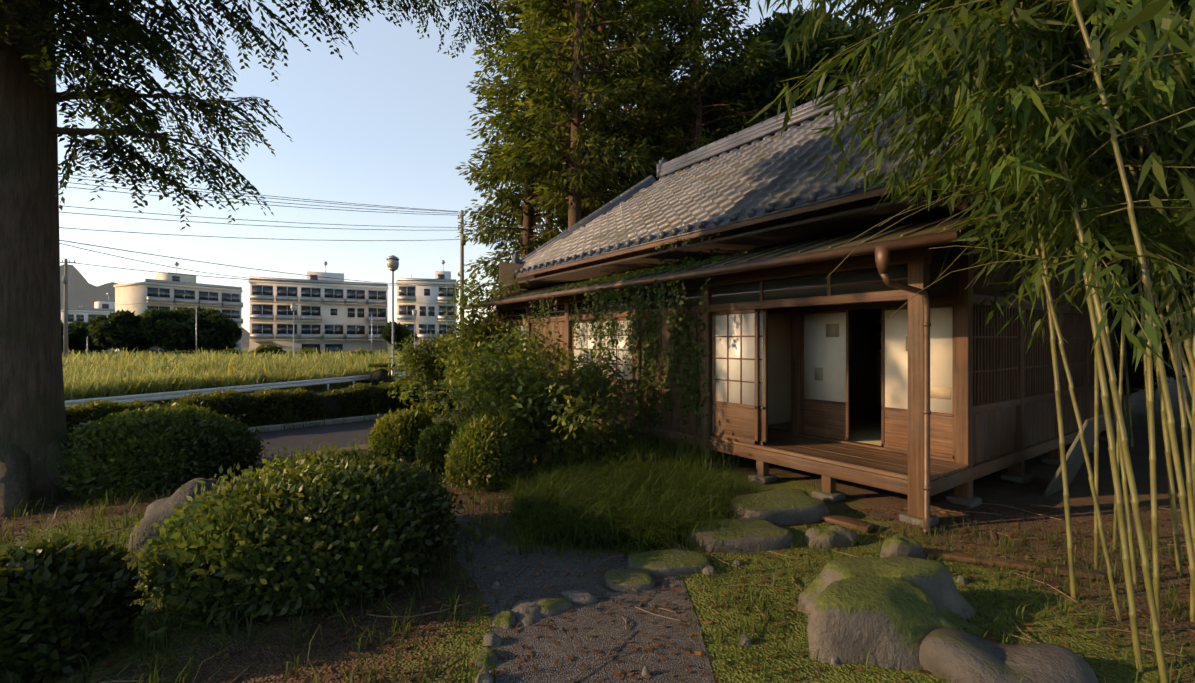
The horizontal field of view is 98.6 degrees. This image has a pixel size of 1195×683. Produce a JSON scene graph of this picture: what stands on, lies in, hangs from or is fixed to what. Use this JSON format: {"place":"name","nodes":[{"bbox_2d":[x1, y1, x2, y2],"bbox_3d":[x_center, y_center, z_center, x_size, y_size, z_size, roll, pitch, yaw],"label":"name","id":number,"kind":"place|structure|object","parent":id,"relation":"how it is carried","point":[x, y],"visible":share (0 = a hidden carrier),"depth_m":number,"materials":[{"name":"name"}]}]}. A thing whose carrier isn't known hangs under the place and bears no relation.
{"place":"outdoors","nodes":[
{"label":"outdoors","id":0,"kind":"place"},
{"bbox_2d":[60,264,249,343],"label":"distant hill","id":1,"kind":"structure","parent":0,"point":[83,292],"depth_m":665.62,"materials":[{"name":"grey"}]},
{"bbox_2d":[62,346,426,404],"bbox_3d":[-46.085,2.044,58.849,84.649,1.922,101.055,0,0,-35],"label":"tall field grass","id":2,"kind":"structure","parent":0,"point":[94,374],"depth_m":30.77,"materials":[{"name":"green plant"}]},
{"bbox_2d":[87,308,371,352],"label":"poles","id":3,"kind":"object","parent":2,"relation":"on","point":[196,333],"visible":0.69,"depth_m":61.40,"materials":[{"name":"grey metal"}]},
{"bbox_2d":[290,303,296,354],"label":"street lamp post","id":4,"kind":"object","parent":2,"relation":"on","point":[293,326],"visible":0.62,"depth_m":60.78,"materials":[{"name":"grey metal"}]},
{"bbox_2d":[412,309,416,347],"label":"street lamp post","id":5,"kind":"object","parent":2,"relation":"on","point":[414,326],"visible":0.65,"depth_m":62.46,"materials":[{"name":"grey metal"}]},
{"bbox_2d":[245,413,581,458],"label":"lane asphalt","id":6,"kind":"structure","parent":0,"point":[342,434],"depth_m":8.66,"materials":[{"name":"grey asphalt"}]},
{"bbox_2d":[55,0,1026,336],"label":"sky","id":7,"kind":"structure","parent":0,"point":[385,124],"materials":[{"name":"blue"}]},
{"bbox_2d":[0,343,1194,682],"bbox_3d":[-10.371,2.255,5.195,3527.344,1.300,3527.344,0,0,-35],"label":"ground","id":8,"kind":"structure","parent":0,"point":[994,489],"depth_m":3.23,"materials":[{"name":"green plant"}]},
{"bbox_2d":[0,571,103,677],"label":"shrub","id":9,"kind":"object","parent":8,"relation":"on","point":[54,624],"visible":0.02,"depth_m":2.45,"materials":[{"name":"green plant"}]},
{"bbox_2d":[60,259,75,358],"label":"utility pole","id":10,"kind":"object","parent":8,"relation":"on","point":[65,335],"visible":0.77,"depth_m":47.04,"materials":[{"name":"concrete"}]},
{"bbox_2d":[61,301,114,323],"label":"building walls","id":11,"kind":"structure","parent":8,"relation":"on","point":[98,304],"depth_m":120.38,"materials":[{"name":"white concrete"}]},
{"bbox_2d":[68,304,108,321],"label":"windows","id":12,"kind":"structure","parent":11,"relation":"in","point":[78,317],"depth_m":118.98,"materials":[{"name":"grey glass"}]},
{"bbox_2d":[63,292,114,322],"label":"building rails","id":13,"kind":"object","parent":11,"relation":"attached to","point":[92,309],"visible":0.21,"depth_m":120.58,"materials":[{"name":"white metal"}]},
{"bbox_2d":[88,314,114,352],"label":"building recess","id":14,"kind":"object","parent":11,"relation":"in","point":[106,316],"visible":0.02,"depth_m":122.48,"materials":[{"name":"grey concrete"}]},
{"bbox_2d":[85,420,234,492],"bbox_3d":[-5.083,1.338,6.026,1.435,0.842,1.411,0,0,-35],"label":"shrub","id":15,"kind":"object","parent":8,"relation":"on","point":[188,460],"visible":0.04,"depth_m":5.60,"materials":[{"name":"green plant"}]},
{"bbox_2d":[129,478,220,549],"bbox_3d":[-3.365,1.891,4.229,1.078,1.554,0.619,0,0,11],"label":"dark rock","id":16,"kind":"object","parent":8,"relation":"on","point":[158,511],"visible":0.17,"depth_m":4.03,"materials":[{"name":"stone"}]},
{"bbox_2d":[114,272,242,340],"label":"building walls","id":17,"kind":"structure","parent":8,"relation":"on","point":[131,297],"depth_m":94.56,"materials":[{"name":"beige concrete"}]},
{"bbox_2d":[115,286,241,353],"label":"building recess","id":18,"kind":"object","parent":17,"relation":"in","point":[239,342],"visible":0.19,"depth_m":98.03,"materials":[{"name":"beige concrete"}]},
{"bbox_2d":[147,276,239,352],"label":"windows","id":19,"kind":"structure","parent":17,"relation":"in","point":[153,292],"depth_m":97.28,"materials":[{"name":"black glass"}]},
{"bbox_2d":[145,262,242,322],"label":"building rails","id":20,"kind":"object","parent":17,"relation":"attached to","point":[188,301],"visible":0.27,"depth_m":97.16,"materials":[{"name":"white metal"}]},
{"bbox_2d":[69,377,396,404],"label":"guardrail posts","id":21,"kind":"object","parent":8,"relation":"on","point":[300,386],"visible":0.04,"depth_m":30.29,"materials":[{"name":"white metal"}]},
{"bbox_2d":[65,371,420,407],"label":"guardrail beam","id":22,"kind":"structure","parent":21,"relation":"attached to","point":[173,395],"depth_m":24.22,"materials":[{"name":"white metal"}]},
{"bbox_2d":[0,398,476,682],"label":"dark shrubs","id":23,"kind":"object","parent":8,"relation":"on","point":[421,522],"visible":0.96,"depth_m":2.99,"materials":[{"name":"green plant"}]},
{"bbox_2d":[61,306,417,352],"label":"trees","id":24,"kind":"object","parent":8,"relation":"on","point":[171,330],"depth_m":70.65,"materials":[{"name":"green plant"}]},
{"bbox_2d":[65,380,459,434],"bbox_3d":[-8.319,1.216,7.316,1.030,0.825,13.983,0,0,44],"label":"hedge","id":25,"kind":"object","parent":8,"relation":"on","point":[217,398],"depth_m":9.46,"materials":[{"name":"green plant"}]},
{"bbox_2d":[0,0,525,518],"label":"cedar","id":26,"kind":"object","parent":8,"relation":"on","point":[121,100],"depth_m":5.23,"materials":[{"name":"plant"}]},
{"bbox_2d":[234,444,368,467],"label":"lane verge","id":27,"kind":"structure","parent":8,"relation":"on","point":[358,446],"depth_m":7.53,"materials":[{"name":"grey concrete"}]},
{"bbox_2d":[70,343,541,491],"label":"clipped shrubs","id":28,"kind":"object","parent":8,"relation":"on","point":[434,438],"visible":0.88,"depth_m":5.91,"materials":[{"name":"green plant"}]},
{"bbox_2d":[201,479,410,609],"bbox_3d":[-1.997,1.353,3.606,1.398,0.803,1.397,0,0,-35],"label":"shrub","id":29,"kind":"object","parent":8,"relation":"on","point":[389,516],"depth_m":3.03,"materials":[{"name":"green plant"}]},
{"bbox_2d":[247,413,388,432],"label":"lane kerb","id":30,"kind":"structure","parent":8,"relation":"on","point":[276,427],"depth_m":9.75,"materials":[{"name":"concrete"}]},
{"bbox_2d":[248,271,388,340],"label":"building walls","id":31,"kind":"structure","parent":8,"relation":"on","point":[341,317],"depth_m":93.65,"materials":[{"name":"beige concrete"}]},
{"bbox_2d":[249,261,387,338],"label":"building rails","id":32,"kind":"object","parent":31,"relation":"attached to","point":[307,317],"visible":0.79,"depth_m":91.59,"materials":[{"name":"white metal"}]},
{"bbox_2d":[249,284,387,353],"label":"building recess","id":33,"kind":"object","parent":31,"relation":"in","point":[350,345],"visible":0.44,"depth_m":93.06,"materials":[{"name":"beige concrete"}]},
{"bbox_2d":[252,275,385,352],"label":"windows","id":34,"kind":"structure","parent":31,"relation":"in","point":[306,310],"depth_m":92.51,"materials":[{"name":"black glass"}]},
{"bbox_2d":[370,369,391,385],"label":"rock","id":35,"kind":"object","parent":8,"relation":"on","point":[377,376],"visible":0.62,"depth_m":32.85,"materials":[{"name":"grey stone"}]},
{"bbox_2d":[377,421,422,460],"bbox_3d":[-2.661,1.412,7.134,0.766,0.702,0.693,0,0,-35],"label":"shrub","id":36,"kind":"object","parent":8,"relation":"on","point":[384,435],"depth_m":6.85,"materials":[{"name":"green plant"}]},
{"bbox_2d":[396,271,456,340],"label":"building walls","id":37,"kind":"structure","parent":8,"relation":"on","point":[427,301],"depth_m":90.69,"materials":[{"name":"white concrete"}]},
{"bbox_2d":[397,260,455,338],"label":"building rails","id":38,"kind":"object","parent":37,"relation":"attached to","point":[411,317],"visible":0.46,"depth_m":90.06,"materials":[{"name":"white metal"}]},
{"bbox_2d":[398,286,454,344],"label":"window frames","id":39,"kind":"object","parent":37,"relation":"attached to","point":[438,311],"visible":0.15,"depth_m":91.05,"materials":[{"name":"white metal"}]},
{"bbox_2d":[399,274,456,350],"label":"windows","id":40,"kind":"structure","parent":37,"relation":"in","point":[407,309],"depth_m":90.70,"materials":[{"name":"black glass"}]},
{"bbox_2d":[423,446,445,474],"bbox_3d":[-1.921,1.367,6.287,0.447,0.607,0.416,0,0,-35],"label":"shrub","id":41,"kind":"object","parent":8,"relation":"on","point":[440,472],"visible":0.06,"depth_m":6.14,"materials":[{"name":"green plant"}]},
{"bbox_2d":[458,210,466,328],"bbox_3d":[-8.883,-3.495,33.708,0.340,10.200,1.802,0,0,-35],"label":"utility pole","id":42,"kind":"object","parent":8,"relation":"on","point":[462,236],"visible":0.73,"depth_m":33.60,"materials":[{"name":"concrete"}]},
{"bbox_2d":[58,173,490,286],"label":"power lines","id":43,"kind":"object","parent":42,"relation":"attached to","point":[243,224],"visible":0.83,"depth_m":29.56,"materials":[{"name":"black rubber"}]},
{"bbox_2d":[470,647,497,670],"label":"edge stone","id":44,"kind":"object","parent":8,"relation":"on","point":[489,659],"visible":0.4,"depth_m":2.55,"materials":[{"name":"stone"}]},
{"bbox_2d":[474,668,493,682],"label":"edge stone","id":45,"kind":"object","parent":8,"relation":"on","point":[488,676],"visible":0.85,"depth_m":2.40,"materials":[{"name":"grey stone"}]},
{"bbox_2d":[483,535,498,546],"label":"edge stone","id":46,"kind":"object","parent":8,"relation":"on","point":[488,541],"visible":0.4,"depth_m":4.04,"materials":[{"name":"grey stone"}]},
{"bbox_2d":[454,421,528,487],"bbox_3d":[-1.245,1.341,5.948,0.842,0.896,0.886,0,0,-35],"label":"shrub","id":47,"kind":"object","parent":8,"relation":"on","point":[483,436],"visible":0.04,"depth_m":5.64,"materials":[{"name":"green plant"}]},
{"bbox_2d":[483,632,501,647],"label":"edge stone","id":48,"kind":"object","parent":8,"relation":"on","point":[491,639],"visible":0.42,"depth_m":2.71,"materials":[{"name":"grey stone"}]},
{"bbox_2d":[491,581,501,588],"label":"pebble","id":49,"kind":"object","parent":8,"relation":"on","point":[496,585],"visible":0.48,"depth_m":3.33,"materials":[{"name":"grey stone"}]},
{"bbox_2d":[492,610,515,629],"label":"edge stone","id":50,"kind":"object","parent":8,"relation":"on","point":[506,619],"visible":0.48,"depth_m":2.91,"materials":[{"name":"green stone"}]},
{"bbox_2d":[379,270,634,464],"bbox_3d":[-2.354,0.201,10.609,3.888,3.286,11.360,0,0,-22],"label":"loose shrub","id":51,"kind":"object","parent":8,"relation":"on","point":[443,365],"depth_m":6.85,"materials":[{"name":"green plant"}]},
{"bbox_2d":[510,597,545,626],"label":"edge stone","id":52,"kind":"object","parent":8,"relation":"on","point":[526,612],"visible":0.54,"depth_m":2.99,"materials":[{"name":"grey stone"}]},
{"bbox_2d":[395,460,714,682],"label":"path gravel","id":53,"kind":"structure","parent":8,"relation":"on","point":[587,617],"depth_m":2.90,"materials":[{"name":"grey gravel"}]},
{"bbox_2d":[538,598,573,616],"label":"edge stone","id":54,"kind":"object","parent":8,"relation":"on","point":[551,606],"visible":0.46,"depth_m":3.05,"materials":[{"name":"stone"}]},
{"bbox_2d":[561,589,598,603],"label":"edge stone","id":55,"kind":"object","parent":8,"relation":"on","point":[577,596],"visible":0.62,"depth_m":3.16,"materials":[{"name":"grey stone"}]},
{"bbox_2d":[0,465,1188,682],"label":"litter twigs","id":56,"kind":"object","parent":8,"relation":"on","point":[730,585],"visible":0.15,"depth_m":3.02,"materials":[{"name":"brown wood"}]},
{"bbox_2d":[0,405,1194,682],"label":"garden grass","id":57,"kind":"structure","parent":8,"relation":"on","point":[626,499],"depth_m":4.14,"materials":[{"name":"green plant"}]},
{"bbox_2d":[0,461,1194,682],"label":"dead leaves","id":58,"kind":"object","parent":8,"relation":"on","point":[226,655],"visible":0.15,"depth_m":2.98,"materials":[{"name":"brown plant"}]},
{"bbox_2d":[455,0,799,306],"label":"conifers","id":59,"kind":"object","parent":8,"relation":"on","point":[661,100],"depth_m":18.65,"materials":[{"name":"green plant"}]},
{"bbox_2d":[605,568,654,590],"bbox_3d":[0.204,1.751,3.428,0.340,0.403,0.267,0,0,-2],"label":"step stone","id":60,"kind":"object","parent":8,"relation":"on","point":[629,579],"visible":0.38,"depth_m":3.35,"materials":[{"name":"stone"}]},
{"bbox_2d":[642,666,649,675],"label":"pebble","id":61,"kind":"object","parent":8,"relation":"on","point":[645,670],"visible":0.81,"depth_m":2.46,"materials":[{"name":"grey stone"}]},
{"bbox_2d":[628,549,708,575],"bbox_3d":[0.508,1.814,3.673,0.586,0.560,0.360,0,0,-11],"label":"step stone","id":62,"kind":"object","parent":8,"relation":"on","point":[669,562],"visible":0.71,"depth_m":3.60,"materials":[{"name":"green stone"}]},
{"bbox_2d":[702,565,717,575],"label":"pebble","id":63,"kind":"object","parent":8,"relation":"on","point":[705,570],"visible":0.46,"depth_m":3.55,"materials":[{"name":"grey stone"}]},
{"bbox_2d":[732,559,741,565],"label":"pebble","id":64,"kind":"object","parent":8,"relation":"on","point":[739,562],"visible":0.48,"depth_m":3.69,"materials":[{"name":"grey stone"}]},
{"bbox_2d":[688,518,792,552],"bbox_3d":[1.127,1.837,4.146,0.807,0.693,0.480,0,0,-12],"label":"step stone","id":65,"kind":"object","parent":8,"relation":"on","point":[767,536],"visible":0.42,"depth_m":3.99,"materials":[{"name":"grey stone"}]},
{"bbox_2d":[740,634,751,645],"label":"pebble","id":66,"kind":"object","parent":8,"relation":"on","point":[747,640],"visible":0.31,"depth_m":2.72,"materials":[{"name":"grey stone"}]},
{"bbox_2d":[727,489,828,526],"bbox_3d":[1.543,1.873,4.736,1.190,0.873,0.604,0,0,-14],"label":"step stone","id":67,"kind":"object","parent":8,"relation":"on","point":[786,507],"visible":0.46,"depth_m":4.55,"materials":[{"name":"stone"}]},
{"bbox_2d":[467,162,1114,580],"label":"house wooden beams","id":68,"kind":"structure","parent":8,"relation":"on","point":[823,420],"depth_m":5.78,"materials":[{"name":"brown wood"}]},
{"bbox_2d":[528,232,773,459],"bbox_3d":[0.644,0.161,7.867,1.686,3.346,4.347,0,0,-35],"label":"ivy","id":69,"kind":"object","parent":68,"relation":"attached to","point":[686,338],"depth_m":7.12,"materials":[{"name":"green plant"}]},
{"bbox_2d":[501,264,907,320],"bbox_3d":[2.977,-0.025,10.108,6.554,1.340,9.005,0,0,-35],"label":"house glass","id":70,"kind":"object","parent":68,"relation":"in","point":[893,272],"visible":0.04,"depth_m":5.72,"materials":[{"name":"glass"}]},
{"bbox_2d":[461,230,960,534],"bbox_3d":[-0.044,0.391,8.022,0.662,2.439,10.100,0,0,-35],"label":"rain gutter","id":71,"kind":"object","parent":68,"relation":"attached to","point":[881,250],"visible":0.98,"depth_m":4.39,"materials":[{"name":"brown metal"}]},
{"bbox_2d":[518,75,981,272],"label":"roof tiles","id":72,"kind":"object","parent":68,"relation":"on","point":[759,175],"visible":0.71,"depth_m":8.46,"materials":[{"name":"grey tile"}]},
{"bbox_2d":[468,201,1031,304],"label":"lower eave roof","id":73,"kind":"structure","parent":68,"relation":"attached to","point":[903,229],"depth_m":5.25,"materials":[{"name":"brown wood"}]},
{"bbox_2d":[512,56,1002,275],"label":"roof ridge tiles","id":74,"kind":"object","parent":68,"relation":"on","point":[760,130],"visible":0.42,"depth_m":9.72,"materials":[{"name":"grey tile"}]},
{"bbox_2d":[710,431,968,480],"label":"veranda floor","id":75,"kind":"structure","parent":68,"relation":"on","point":[881,458],"depth_m":5.49,"materials":[{"name":"brown wood"}]},
{"bbox_2d":[804,307,952,413],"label":"panels","id":76,"kind":"object","parent":68,"relation":"on","point":[825,353],"visible":0.54,"depth_m":5.65,"materials":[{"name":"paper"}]},
{"bbox_2d":[815,324,950,399],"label":"paper patches","id":77,"kind":"object","parent":76,"relation":"attached to","point":[832,330],"visible":0.73,"depth_m":5.50,"materials":[{"name":"beige paper"}]},
{"bbox_2d":[495,407,1116,527],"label":"foundation stones","id":78,"kind":"object","parent":8,"relation":"on","point":[972,502],"visible":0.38,"depth_m":5.20,"materials":[{"name":"grey stone"}]},
{"bbox_2d":[804,525,856,548],"bbox_3d":[1.839,1.670,4.104,0.416,0.383,0.330,0,0,-35],"label":"rock","id":79,"kind":"object","parent":8,"relation":"on","point":[833,535],"visible":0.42,"depth_m":4.03,"materials":[{"name":"stone"}]},
{"bbox_2d":[830,656,838,664],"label":"pebble","id":80,"kind":"object","parent":8,"relation":"on","point":[834,660],"visible":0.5,"depth_m":2.55,"materials":[{"name":"grey stone"}]},
{"bbox_2d":[798,557,989,670],"bbox_3d":[1.759,1.773,2.858,1.435,0.952,0.707,0,0,-9],"label":"mossy rock","id":81,"kind":"object","parent":8,"relation":"on","point":[895,610],"visible":0.79,"depth_m":2.65,"materials":[{"name":"stone"}]},
{"bbox_2d":[880,534,925,558],"bbox_3d":[2.269,1.663,3.798,0.364,0.463,0.262,0,0,-9],"label":"rock","id":82,"kind":"object","parent":8,"relation":"on","point":[901,545],"visible":0.31,"depth_m":3.73,"materials":[{"name":"stone"}]},
{"bbox_2d":[661,5,1193,397],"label":"dark trees","id":83,"kind":"object","parent":8,"relation":"on","point":[817,51],"depth_m":18.09,"materials":[{"name":"green plant"}]},
{"bbox_2d":[956,575,967,584],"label":"pebble","id":84,"kind":"object","parent":8,"relation":"on","point":[959,579],"visible":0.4,"depth_m":3.41,"materials":[{"name":"grey stone"}]},
{"bbox_2d":[964,610,969,618],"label":"pebble","id":85,"kind":"object","parent":8,"relation":"on","point":[966,612],"visible":0.31,"depth_m":2.98,"materials":[{"name":"grey stone"}]},
{"bbox_2d":[919,627,1098,682],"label":"rock","id":86,"kind":"object","parent":8,"relation":"on","point":[964,657],"visible":0.94,"depth_m":2.39,"materials":[{"name":"stone"}]},
{"bbox_2d":[939,0,1194,682],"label":"bamboo stalks","id":87,"kind":"object","parent":8,"relation":"on","point":[1119,451],"visible":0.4,"depth_m":2.82,"materials":[{"name":"green plant"}]},
{"bbox_2d":[739,0,1194,370],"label":"bamboo","id":88,"kind":"object","parent":87,"relation":"on","point":[1161,31],"depth_m":2.58,"materials":[{"name":"green plant"}]},
{"bbox_2d":[1043,414,1104,496],"bbox_3d":[5.048,1.185,5.404,0.840,0.844,0.359,0,0,-35],"label":"leaning panel","id":89,"kind":"object","parent":8,"relation":"on","point":[1075,458],"visible":0.81,"depth_m":5.30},
{"bbox_2d":[502,313,762,405],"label":"shoji paper panes","id":90,"kind":"object","parent":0,"point":[748,351],"visible":0.23,"depth_m":6.32,"materials":[{"name":"white paper"}]},
{"bbox_2d":[501,196,960,288],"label":"roof eaves","id":91,"kind":"object","parent":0,"point":[859,219],"visible":0.02,"depth_m":6.14,"materials":[{"name":"brown wood"}]},
{"bbox_2d":[496,185,1114,517],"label":"wooden house posts","id":92,"kind":"object","parent":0,"point":[980,437],"visible":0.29,"depth_m":5.93,"materials":[{"name":"brown wood"}]},
{"bbox_2d":[499,148,1129,435],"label":"house walls","id":93,"kind":"structure","parent":0,"point":[944,286],"depth_m":5.64,"materials":[{"name":"brown wood"}]},
{"bbox_2d":[768,308,880,424],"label":"house room walls","id":94,"kind":"structure","parent":0,"point":[863,371],"depth_m":8.54,"materials":[{"name":"paint"}]},
{"bbox_2d":[768,409,880,445],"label":"tatami floor","id":95,"kind":"structure","parent":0,"point":[864,426],"depth_m":7.16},
{"label":"road asphalt","id":96,"kind":"structure","parent":0,"visible":0},
{"bbox_2d":[386,255,398,381],"bbox_3d":[-13.659,-1.430,34.319,0.856,8.670,0.856,0,0,-35],"label":"street lamp post","id":97,"kind":"object","parent":96,"relation":"on","point":[393,270],"visible":0.69,"depth_m":34.26,"materials":[{"name":"grey metal"}]},
{"bbox_2d":[387,259,398,268],"bbox_3d":[-13.659,-5.166,34.319,0.814,0.599,0.814,0,0,-35],"label":"lamp globe","id":98,"kind":"object","parent":97,"relation":"on","point":[392,263],"visible":0.85,"depth_m":34.02,"materials":[{"name":"beige glass"}]}
]}

